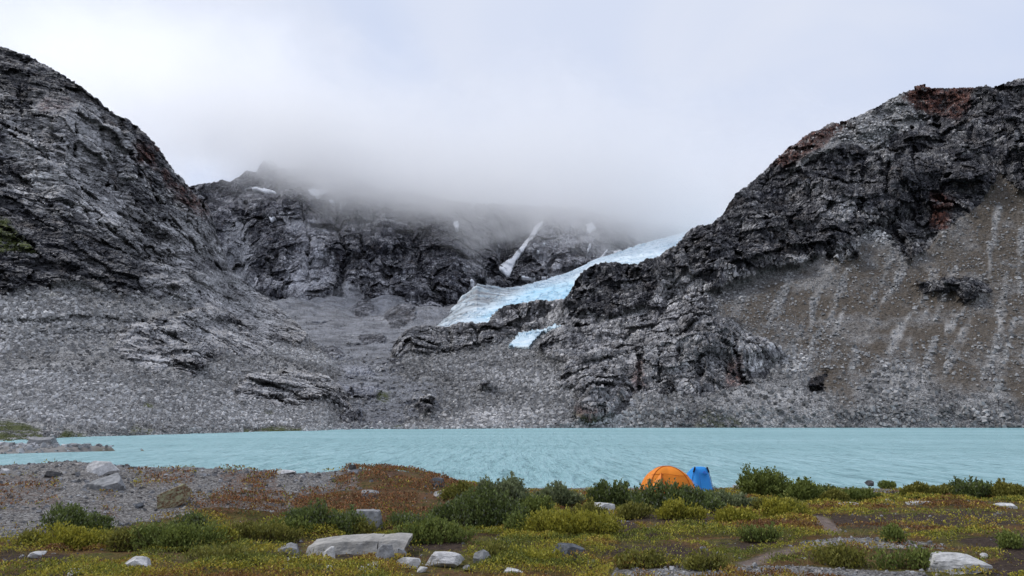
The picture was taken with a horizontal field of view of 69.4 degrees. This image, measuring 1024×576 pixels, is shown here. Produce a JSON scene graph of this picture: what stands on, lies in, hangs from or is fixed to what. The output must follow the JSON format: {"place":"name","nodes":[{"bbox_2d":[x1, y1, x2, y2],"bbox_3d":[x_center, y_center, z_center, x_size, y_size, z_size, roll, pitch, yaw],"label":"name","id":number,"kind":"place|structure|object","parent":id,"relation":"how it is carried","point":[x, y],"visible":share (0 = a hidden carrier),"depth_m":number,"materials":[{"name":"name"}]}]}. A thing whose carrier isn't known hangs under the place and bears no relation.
{"place":"outdoors","nodes":[
{"label":"outdoors","id":0,"kind":"place"},
{"bbox_2d":[0,445,143,453],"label":"gravel spit","id":1,"kind":"structure","parent":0,"point":[72,449],"depth_m":87.30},
{"bbox_2d":[27,437,57,444],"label":"boulder","id":2,"kind":"object","parent":1,"relation":"on","point":[40,440],"visible":0.51,"depth_m":94.22,"materials":[{"name":"grey stone"}]},
{"bbox_2d":[0,442,141,453],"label":"spit rubble","id":3,"kind":"object","parent":1,"relation":"on","point":[32,446],"visible":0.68,"depth_m":87.34,"materials":[{"name":"stone"}]},
{"bbox_2d":[0,47,352,440],"bbox_3d":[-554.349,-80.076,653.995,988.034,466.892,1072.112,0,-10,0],"label":"mountain","id":4,"kind":"structure","parent":0,"point":[96,195],"depth_m":595.41,"materials":[{"name":"stone"}]},
{"bbox_2d":[349,464,355,469],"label":"cairn stone","id":5,"kind":"object","parent":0,"point":[351,466],"visible":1,"depth_m":21.02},
{"bbox_2d":[272,294,455,428],"bbox_3d":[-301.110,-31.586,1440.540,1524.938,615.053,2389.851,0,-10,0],"label":"moraine","id":6,"kind":"structure","parent":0,"point":[398,315],"depth_m":928.65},
{"bbox_2d":[0,93,1023,437],"bbox_3d":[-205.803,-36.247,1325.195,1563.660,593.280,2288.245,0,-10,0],"label":"rubble","id":7,"kind":"object","parent":6,"relation":"on","point":[506,411],"visible":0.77,"depth_m":432.20,"materials":[{"name":"stone"}]},
{"bbox_2d":[190,155,690,307],"bbox_3d":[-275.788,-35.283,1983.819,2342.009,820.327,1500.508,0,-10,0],"label":"mountain back","id":8,"kind":"structure","parent":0,"point":[363,240],"depth_m":1903.39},
{"bbox_2d":[252,187,275,193],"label":"snow patch","id":9,"kind":"object","parent":8,"relation":"on","point":[260,190],"visible":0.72,"depth_m":2095.71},
{"bbox_2d":[269,217,276,222],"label":"snow patch","id":10,"kind":"object","parent":8,"relation":"on","point":[272,219],"visible":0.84,"depth_m":1878.62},
{"bbox_2d":[308,189,327,198],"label":"snow patch","id":11,"kind":"object","parent":8,"relation":"on","point":[317,193],"visible":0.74,"depth_m":2049.86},
{"bbox_2d":[454,221,458,231],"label":"snow patch","id":12,"kind":"object","parent":8,"relation":"on","point":[456,224],"visible":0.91,"depth_m":1916.35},
{"bbox_2d":[470,279,474,287],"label":"snow patch","id":13,"kind":"object","parent":8,"relation":"on","point":[472,283],"visible":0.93,"depth_m":1660.53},
{"bbox_2d":[470,196,475,207],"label":"snow patch","id":14,"kind":"object","parent":8,"relation":"on","point":[473,200],"visible":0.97,"depth_m":2092.45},
{"bbox_2d":[499,221,542,276],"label":"snow patch","id":15,"kind":"object","parent":8,"relation":"on","point":[506,270],"visible":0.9,"depth_m":1963.42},
{"bbox_2d":[522,276,547,282],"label":"snow patch","id":16,"kind":"object","parent":8,"relation":"on","point":[528,279],"visible":0.86,"depth_m":1839.56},
{"bbox_2d":[437,231,687,326],"bbox_3d":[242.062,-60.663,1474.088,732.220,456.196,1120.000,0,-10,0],"label":"glacier","id":17,"kind":"object","parent":8,"relation":"on","point":[478,303],"visible":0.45,"depth_m":1334.41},
{"bbox_2d":[586,222,595,233],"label":"snow patch","id":18,"kind":"object","parent":8,"relation":"on","point":[591,227],"visible":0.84,"depth_m":2079.32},
{"bbox_2d":[0,428,1023,488],"bbox_3d":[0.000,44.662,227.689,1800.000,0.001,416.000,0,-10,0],"label":"lake water","id":19,"kind":"structure","parent":0,"point":[589,457],"depth_m":86.17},
{"bbox_2d":[0,462,1023,575],"bbox_3d":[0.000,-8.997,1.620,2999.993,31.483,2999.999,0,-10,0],"label":"ground","id":20,"kind":"structure","parent":0,"point":[974,539],"depth_m":14.90,"materials":[{"name":"plant"}]},
{"bbox_2d":[0,468,9,473],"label":"boulder","id":21,"kind":"object","parent":20,"relation":"on","point":[4,470],"visible":0.92,"depth_m":18.57,"materials":[{"name":"stone"}]},
{"bbox_2d":[10,527,47,546],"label":"willow shrub","id":22,"kind":"object","parent":20,"relation":"on","point":[25,535],"visible":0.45,"depth_m":12.51,"materials":[{"name":"green plant"}]},
{"bbox_2d":[27,551,46,557],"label":"boulder","id":23,"kind":"object","parent":20,"relation":"on","point":[35,554],"visible":0.94,"depth_m":11.28,"materials":[{"name":"stone"}]},
{"bbox_2d":[44,471,62,476],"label":"boulder","id":24,"kind":"object","parent":20,"relation":"on","point":[51,473],"visible":0.97,"depth_m":17.84,"materials":[{"name":"stone"}]},
{"bbox_2d":[39,500,96,529],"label":"willow shrub","id":25,"kind":"object","parent":20,"relation":"on","point":[75,514],"visible":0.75,"depth_m":13.36,"materials":[{"name":"green plant"}]},
{"bbox_2d":[28,520,114,549],"bbox_3d":[-7.388,4.162,12.464,1.500,0.474,0.711,0,-10,0],"label":"willow shrub","id":26,"kind":"object","parent":20,"relation":"on","point":[75,537],"visible":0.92,"depth_m":12.35,"materials":[{"name":"green plant"}]},
{"bbox_2d":[86,461,119,474],"bbox_3d":[-10.266,4.561,18.570,0.736,0.435,0.478,7,-12,-33],"label":"boulder","id":27,"kind":"object","parent":20,"relation":"on","point":[101,467],"visible":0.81,"depth_m":18.45,"materials":[{"name":"stone"}]},
{"bbox_2d":[88,507,118,530],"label":"willow shrub","id":28,"kind":"object","parent":20,"relation":"on","point":[103,521],"visible":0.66,"depth_m":13.70,"materials":[{"name":"green plant"}]},
{"bbox_2d":[82,473,125,490],"bbox_3d":[-9.359,4.588,16.907,0.974,0.612,0.898,-2,1,-29],"label":"boulder","id":29,"kind":"object","parent":20,"relation":"on","point":[113,482],"visible":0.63,"depth_m":16.72,"materials":[{"name":"grey stone"}]},
{"bbox_2d":[104,522,138,551],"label":"willow shrub","id":30,"kind":"object","parent":20,"relation":"on","point":[118,538],"visible":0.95,"depth_m":12.03,"materials":[{"name":"green plant"}]},
{"bbox_2d":[125,556,150,570],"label":"boulder","id":31,"kind":"object","parent":20,"relation":"on","point":[141,561],"visible":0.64,"depth_m":9.49,"materials":[{"name":"stone"}]},
{"bbox_2d":[135,502,143,508],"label":"boulder","id":32,"kind":"object","parent":20,"relation":"on","point":[139,505],"visible":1,"depth_m":15.62,"materials":[{"name":"stone"}]},
{"bbox_2d":[157,483,191,508],"bbox_3d":[-7.260,4.502,15.833,0.714,0.401,0.448,-23,-2,-7],"label":"boulder","id":33,"kind":"object","parent":20,"relation":"on","point":[179,495],"visible":0.95,"depth_m":15.68,"materials":[{"name":"stone"}]},
{"bbox_2d":[124,516,231,551],"bbox_3d":[-5.475,4.031,12.114,1.714,0.582,0.872,0,-10,0],"label":"willow shrub","id":34,"kind":"object","parent":20,"relation":"on","point":[181,535],"visible":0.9,"depth_m":12.02,"materials":[{"name":"green plant"}]},
{"bbox_2d":[168,508,210,527],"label":"willow shrub","id":35,"kind":"object","parent":20,"relation":"on","point":[195,517],"visible":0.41,"depth_m":13.80,"materials":[{"name":"green plant"}]},
{"bbox_2d":[176,539,265,567],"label":"willow shrub","id":36,"kind":"object","parent":20,"relation":"on","point":[206,552],"visible":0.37,"depth_m":10.15,"materials":[{"name":"green plant"}]},
{"bbox_2d":[201,520,240,542],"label":"willow shrub","id":37,"kind":"object","parent":20,"relation":"on","point":[229,530],"visible":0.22,"depth_m":12.88,"materials":[{"name":"green plant"}]},
{"bbox_2d":[229,517,307,542],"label":"willow shrub","id":38,"kind":"object","parent":20,"relation":"on","point":[275,531],"visible":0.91,"depth_m":13.23,"materials":[{"name":"green plant"}]},
{"bbox_2d":[277,470,295,473],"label":"boulder","id":39,"kind":"object","parent":20,"relation":"on","point":[286,472],"visible":0.88,"depth_m":20.40,"materials":[{"name":"stone"}]},
{"bbox_2d":[260,514,315,534],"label":"willow shrub","id":40,"kind":"object","parent":20,"relation":"on","point":[294,523],"visible":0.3,"depth_m":13.87,"materials":[{"name":"green plant"}]},
{"bbox_2d":[278,542,299,557],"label":"boulder","id":41,"kind":"object","parent":20,"relation":"on","point":[293,546],"visible":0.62,"depth_m":10.80,"materials":[{"name":"grey stone"}]},
{"bbox_2d":[277,497,369,534],"bbox_3d":[-3.653,4.421,14.334,1.856,0.704,0.789,-1,-10,6],"label":"willow shrub","id":42,"kind":"object","parent":20,"relation":"on","point":[318,513],"visible":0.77,"depth_m":14.23,"materials":[{"name":"green plant"}]},
{"bbox_2d":[323,546,334,564],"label":"boulder","id":43,"kind":"object","parent":20,"relation":"on","point":[330,550],"visible":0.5,"depth_m":10.22,"materials":[{"name":"stone"}]},
{"bbox_2d":[329,514,376,534],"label":"willow shrub","id":44,"kind":"object","parent":20,"relation":"on","point":[360,529],"visible":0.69,"depth_m":14.08,"materials":[{"name":"green plant"}]},
{"bbox_2d":[348,469,357,474],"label":"cairn stone","id":45,"kind":"object","parent":20,"relation":"on","point":[354,470],"visible":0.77,"depth_m":20.99,"materials":[{"name":"grey stone"}]},
{"bbox_2d":[306,533,412,555],"bbox_3d":[-2.393,4.095,11.710,1.583,0.342,0.774,0,-10,0],"label":"slab boulder","id":46,"kind":"object","parent":20,"relation":"on","point":[354,544],"visible":0.55,"depth_m":11.47,"materials":[{"name":"stone"}]},
{"bbox_2d":[355,509,382,530],"bbox_3d":[-2.844,4.625,14.626,0.531,0.469,0.427,-1,-10,8],"label":"boulder","id":47,"kind":"object","parent":20,"relation":"on","point":[374,515],"visible":0.45,"depth_m":14.48,"materials":[{"name":"grey stone"}]},
{"bbox_2d":[361,490,378,498],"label":"boulder","id":48,"kind":"object","parent":20,"relation":"on","point":[369,492],"visible":0.56,"depth_m":16.96,"materials":[{"name":"grey stone"}]},
{"bbox_2d":[374,544,394,564],"bbox_3d":[-1.781,3.749,10.360,0.286,0.304,0.181,0,-10,-2],"label":"boulder","id":49,"kind":"object","parent":20,"relation":"on","point":[384,551],"visible":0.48,"depth_m":10.31,"materials":[{"name":"grey stone"}]},
{"bbox_2d":[396,547,406,558],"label":"boulder","id":50,"kind":"object","parent":20,"relation":"on","point":[400,550],"visible":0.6,"depth_m":11.13,"materials":[{"name":"grey stone"}]},
{"bbox_2d":[395,557,420,568],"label":"boulder","id":51,"kind":"object","parent":20,"relation":"on","point":[414,562],"visible":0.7,"depth_m":10.06,"materials":[{"name":"stone"}]},
{"bbox_2d":[385,509,441,526],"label":"willow shrub","id":52,"kind":"object","parent":20,"relation":"on","point":[397,517],"visible":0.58,"depth_m":14.68,"materials":[{"name":"green plant"}]},
{"bbox_2d":[417,566,426,572],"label":"boulder","id":53,"kind":"object","parent":20,"relation":"on","point":[420,569],"visible":1,"depth_m":9.81,"materials":[{"name":"stone"}]},
{"bbox_2d":[388,514,479,544],"bbox_3d":[-1.333,4.177,12.788,1.591,0.511,0.977,0,-10,0],"label":"willow shrub","id":54,"kind":"object","parent":20,"relation":"on","point":[432,530],"visible":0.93,"depth_m":12.62,"materials":[{"name":"green plant"}]},
{"bbox_2d":[430,477,444,486],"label":"boulder","id":55,"kind":"object","parent":20,"relation":"on","point":[438,479],"visible":0.62,"depth_m":18.49,"materials":[{"name":"stone"}]},
{"bbox_2d":[424,498,457,522],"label":"willow shrub","id":56,"kind":"object","parent":20,"relation":"on","point":[444,511],"visible":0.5,"depth_m":15.04,"materials":[{"name":"green plant"}]},
{"bbox_2d":[425,551,464,566],"bbox_3d":[-0.959,3.838,10.433,0.579,0.229,0.333,-1,-10,3],"label":"boulder","id":57,"kind":"object","parent":20,"relation":"on","point":[453,559],"visible":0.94,"depth_m":10.33,"materials":[{"name":"stone"}]},
{"bbox_2d":[437,478,476,501],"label":"willow shrub","id":58,"kind":"object","parent":20,"relation":"on","point":[453,491],"visible":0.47,"depth_m":16.68,"materials":[{"name":"green plant"}]},
{"bbox_2d":[473,549,490,563],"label":"boulder","id":59,"kind":"object","parent":20,"relation":"on","point":[480,554],"visible":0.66,"depth_m":10.72,"materials":[{"name":"grey stone"}]},
{"bbox_2d":[449,481,529,530],"bbox_3d":[-0.490,4.319,14.686,1.646,1.003,0.955,-2,-10,11],"label":"willow shrub","id":60,"kind":"object","parent":20,"relation":"on","point":[485,508],"visible":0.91,"depth_m":14.51,"materials":[{"name":"green plant"}]},
{"bbox_2d":[478,536,514,562],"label":"willow shrub","id":61,"kind":"object","parent":20,"relation":"on","point":[491,549],"visible":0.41,"depth_m":10.91,"materials":[{"name":"green plant"}]},
{"bbox_2d":[474,470,534,510],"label":"willow shrub","id":62,"kind":"object","parent":20,"relation":"on","point":[514,486],"visible":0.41,"depth_m":17.98,"materials":[{"name":"green plant"}]},
{"bbox_2d":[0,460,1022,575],"bbox_3d":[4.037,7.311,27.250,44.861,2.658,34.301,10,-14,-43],"label":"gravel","id":63,"kind":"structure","parent":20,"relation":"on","point":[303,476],"depth_m":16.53,"materials":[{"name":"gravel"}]},
{"bbox_2d":[0,459,1023,575],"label":"heath","id":64,"kind":"object","parent":20,"relation":"on","point":[295,562],"visible":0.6,"depth_m":12.80,"materials":[{"name":"green plant"}]},
{"bbox_2d":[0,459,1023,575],"bbox_3d":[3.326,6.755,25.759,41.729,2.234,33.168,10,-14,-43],"label":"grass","id":65,"kind":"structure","parent":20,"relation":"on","point":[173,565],"depth_m":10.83,"materials":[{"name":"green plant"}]},
{"bbox_2d":[505,567,522,572],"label":"boulder","id":66,"kind":"object","parent":20,"relation":"on","point":[507,569],"visible":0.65,"depth_m":9.82,"materials":[{"name":"stone"}]},
{"bbox_2d":[500,507,530,533],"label":"willow shrub","id":67,"kind":"object","parent":20,"relation":"on","point":[511,522],"visible":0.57,"depth_m":13.74,"materials":[{"name":"green plant"}]},
{"bbox_2d":[504,541,570,563],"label":"willow shrub","id":68,"kind":"object","parent":20,"relation":"on","point":[533,552],"visible":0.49,"depth_m":10.78,"materials":[{"name":"green plant"}]},
{"bbox_2d":[518,492,557,516],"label":"willow shrub","id":69,"kind":"object","parent":20,"relation":"on","point":[532,503],"visible":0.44,"depth_m":17.51,"materials":[{"name":"green plant"}]},
{"bbox_2d":[533,479,586,506],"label":"willow shrub","id":70,"kind":"object","parent":20,"relation":"on","point":[560,493],"visible":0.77,"depth_m":22.56,"materials":[{"name":"green plant"}]},
{"bbox_2d":[554,543,585,561],"bbox_3d":[0.835,3.940,10.952,0.474,0.297,0.323,3,-11,-15],"label":"boulder","id":71,"kind":"object","parent":20,"relation":"on","point":[566,548],"visible":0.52,"depth_m":10.85,"materials":[{"name":"stone"}]},
{"bbox_2d":[516,503,629,537],"bbox_3d":[1.096,4.291,13.688,2.016,0.662,1.076,4,-11,-22],"label":"willow shrub","id":72,"kind":"object","parent":20,"relation":"on","point":[561,522],"visible":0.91,"depth_m":13.47,"materials":[{"name":"green plant"}]},
{"bbox_2d":[568,496,607,514],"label":"willow shrub","id":73,"kind":"object","parent":20,"relation":"on","point":[590,505],"visible":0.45,"depth_m":17.43,"materials":[{"name":"green plant"}]},
{"bbox_2d":[594,502,614,512],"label":"boulder","id":74,"kind":"object","parent":20,"relation":"on","point":[610,506],"visible":0.41,"depth_m":18.92,"materials":[{"name":"stone"}]},
{"bbox_2d":[583,478,632,505],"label":"willow shrub","id":75,"kind":"object","parent":20,"relation":"on","point":[602,491],"visible":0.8,"depth_m":20.35,"materials":[{"name":"green plant"}]},
{"bbox_2d":[627,485,639,504],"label":"willow shrub","id":76,"kind":"object","parent":20,"relation":"on","point":[632,493],"visible":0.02,"depth_m":19.91,"materials":[{"name":"green plant"}]},
{"bbox_2d":[614,500,653,519],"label":"willow shrub","id":77,"kind":"object","parent":20,"relation":"on","point":[629,510],"visible":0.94,"depth_m":17.14,"materials":[{"name":"green plant"}]},
{"bbox_2d":[612,542,685,568],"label":"willow shrub","id":78,"kind":"object","parent":20,"relation":"on","point":[648,557],"visible":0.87,"depth_m":10.26,"materials":[{"name":"green plant"}]},
{"bbox_2d":[639,466,697,492],"bbox_3d":[6.046,7.652,29.413,2.881,1.114,1.883,3,-11,-14],"label":"dome tent","id":79,"kind":"object","parent":20,"relation":"on","point":[665,473],"visible":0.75,"depth_m":29.19,"materials":[{"name":"orange fabric"}]},
{"bbox_2d":[629,478,726,512],"bbox_3d":[4.331,5.412,19.260,2.502,0.972,1.375,0,-10,0],"label":"willow shrub","id":80,"kind":"object","parent":20,"relation":"on","point":[654,495],"visible":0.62,"depth_m":19.08,"materials":[{"name":"green plant"}]},
{"bbox_2d":[652,495,709,519],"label":"willow shrub","id":81,"kind":"object","parent":20,"relation":"on","point":[675,509],"visible":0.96,"depth_m":16.66,"materials":[{"name":"green plant"}]},
{"bbox_2d":[687,467,718,491],"bbox_3d":[8.160,8.272,32.014,1.278,1.125,2.353,0,-10,0],"label":"ridge tent","id":82,"kind":"object","parent":20,"relation":"on","point":[700,477],"visible":0.66,"depth_m":31.29,"materials":[{"name":"blue fabric"}]},
{"bbox_2d":[678,543,732,571],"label":"willow shrub","id":83,"kind":"object","parent":20,"relation":"on","point":[705,561],"visible":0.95,"depth_m":9.86,"materials":[{"name":"green plant"}]},
{"bbox_2d":[710,504,747,522],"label":"willow shrub","id":84,"kind":"object","parent":20,"relation":"on","point":[725,511],"visible":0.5,"depth_m":16.28,"materials":[{"name":"green plant"}]},
{"bbox_2d":[711,504,759,522],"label":"willow shrub","id":85,"kind":"object","parent":20,"relation":"on","point":[749,514],"visible":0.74,"depth_m":16.17,"materials":[{"name":"green plant"}]},
{"bbox_2d":[713,489,757,508],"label":"willow shrub","id":86,"kind":"object","parent":20,"relation":"on","point":[740,499],"visible":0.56,"depth_m":20.07,"materials":[{"name":"green plant"}]},
{"bbox_2d":[734,521,784,542],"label":"willow shrub","id":87,"kind":"object","parent":20,"relation":"on","point":[752,533],"visible":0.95,"depth_m":13.02,"materials":[{"name":"green plant"}]},
{"bbox_2d":[734,463,792,498],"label":"willow shrub","id":88,"kind":"object","parent":20,"relation":"on","point":[756,481],"visible":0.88,"depth_m":26.02,"materials":[{"name":"green plant"}]},
{"bbox_2d":[750,493,806,511],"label":"willow shrub","id":89,"kind":"object","parent":20,"relation":"on","point":[756,504],"visible":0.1,"depth_m":19.34,"materials":[{"name":"green plant"}]},
{"bbox_2d":[757,495,813,519],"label":"willow shrub","id":90,"kind":"object","parent":20,"relation":"on","point":[784,505],"visible":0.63,"depth_m":17.63,"materials":[{"name":"green plant"}]},
{"bbox_2d":[778,476,825,500],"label":"willow shrub","id":91,"kind":"object","parent":20,"relation":"on","point":[805,489],"visible":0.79,"depth_m":24.24,"materials":[{"name":"green plant"}]},
{"bbox_2d":[819,483,840,490],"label":"willow shrub","id":92,"kind":"object","parent":20,"relation":"on","point":[826,486],"visible":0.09,"depth_m":26.79,"materials":[{"name":"green plant"}]},
{"bbox_2d":[795,534,873,567],"bbox_3d":[4.603,3.760,10.614,1.027,0.455,0.664,-7,-12,34],"label":"willow shrub","id":93,"kind":"object","parent":20,"relation":"on","point":[842,554],"visible":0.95,"depth_m":10.44,"materials":[{"name":"green plant"}]},
{"bbox_2d":[817,486,853,501],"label":"willow shrub","id":94,"kind":"object","parent":20,"relation":"on","point":[832,493],"visible":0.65,"depth_m":23.80,"materials":[{"name":"green plant"}]},
{"bbox_2d":[837,486,884,501],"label":"willow shrub","id":95,"kind":"object","parent":20,"relation":"on","point":[856,493],"visible":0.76,"depth_m":24.34,"materials":[{"name":"green plant"}]},
{"bbox_2d":[864,480,873,485],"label":"boulder","id":96,"kind":"object","parent":20,"relation":"on","point":[869,482],"visible":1,"depth_m":17.70,"materials":[{"name":"stone"}]},
{"bbox_2d":[877,478,896,488],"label":"willow shrub","id":97,"kind":"object","parent":20,"relation":"on","point":[882,484],"visible":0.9,"depth_m":39.66,"materials":[{"name":"green plant"}]},
{"bbox_2d":[877,519,910,542],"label":"willow shrub","id":98,"kind":"object","parent":20,"relation":"on","point":[895,533],"visible":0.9,"depth_m":12.63,"materials":[{"name":"green plant"}]},
{"bbox_2d":[862,539,943,569],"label":"willow shrub","id":99,"kind":"object","parent":20,"relation":"on","point":[918,560],"visible":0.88,"depth_m":10.22,"materials":[{"name":"green plant"}]},
{"bbox_2d":[905,501,928,504],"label":"boulder","id":100,"kind":"object","parent":20,"relation":"on","point":[912,502],"visible":0.49,"depth_m":22.38,"materials":[{"name":"stone"}]},
{"bbox_2d":[898,480,958,497],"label":"willow shrub","id":101,"kind":"object","parent":20,"relation":"on","point":[926,488],"visible":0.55,"depth_m":26.82,"materials":[{"name":"green plant"}]},
{"bbox_2d":[927,551,992,574],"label":"boulder","id":102,"kind":"object","parent":20,"relation":"on","point":[949,561],"visible":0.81,"depth_m":9.91,"materials":[{"name":"stone"}]},
{"bbox_2d":[948,475,993,497],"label":"willow shrub","id":103,"kind":"object","parent":20,"relation":"on","point":[977,488],"visible":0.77,"depth_m":26.65,"materials":[{"name":"green plant"}]},
{"bbox_2d":[990,503,1017,508],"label":"boulder","id":104,"kind":"object","parent":20,"relation":"on","point":[1007,505],"visible":0.66,"depth_m":21.38,"materials":[{"name":"stone"}]},
{"bbox_2d":[990,477,1023,499],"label":"willow shrub","id":105,"kind":"object","parent":20,"relation":"on","point":[1001,488],"visible":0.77,"depth_m":26.15,"materials":[{"name":"green plant"}]},
{"bbox_2d":[993,525,1023,548],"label":"willow shrub","id":106,"kind":"object","parent":20,"relation":"on","point":[1007,540],"visible":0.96,"depth_m":11.93,"materials":[{"name":"green plant"}]},
{"bbox_2d":[0,0,1023,227],"label":"sky","id":107,"kind":"structure","parent":0,"point":[648,111],"materials":[{"name":"white"}]},
{"bbox_2d":[390,78,1023,428],"bbox_3d":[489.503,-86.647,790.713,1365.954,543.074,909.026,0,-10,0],"label":"mountain","id":108,"kind":"structure","parent":0,"point":[913,191],"depth_m":685.39,"materials":[{"name":"stone"}]},
{"bbox_2d":[509,323,560,348],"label":"ice patch","id":109,"kind":"object","parent":108,"relation":"on","point":[524,340],"visible":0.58,"depth_m":679.62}
]}

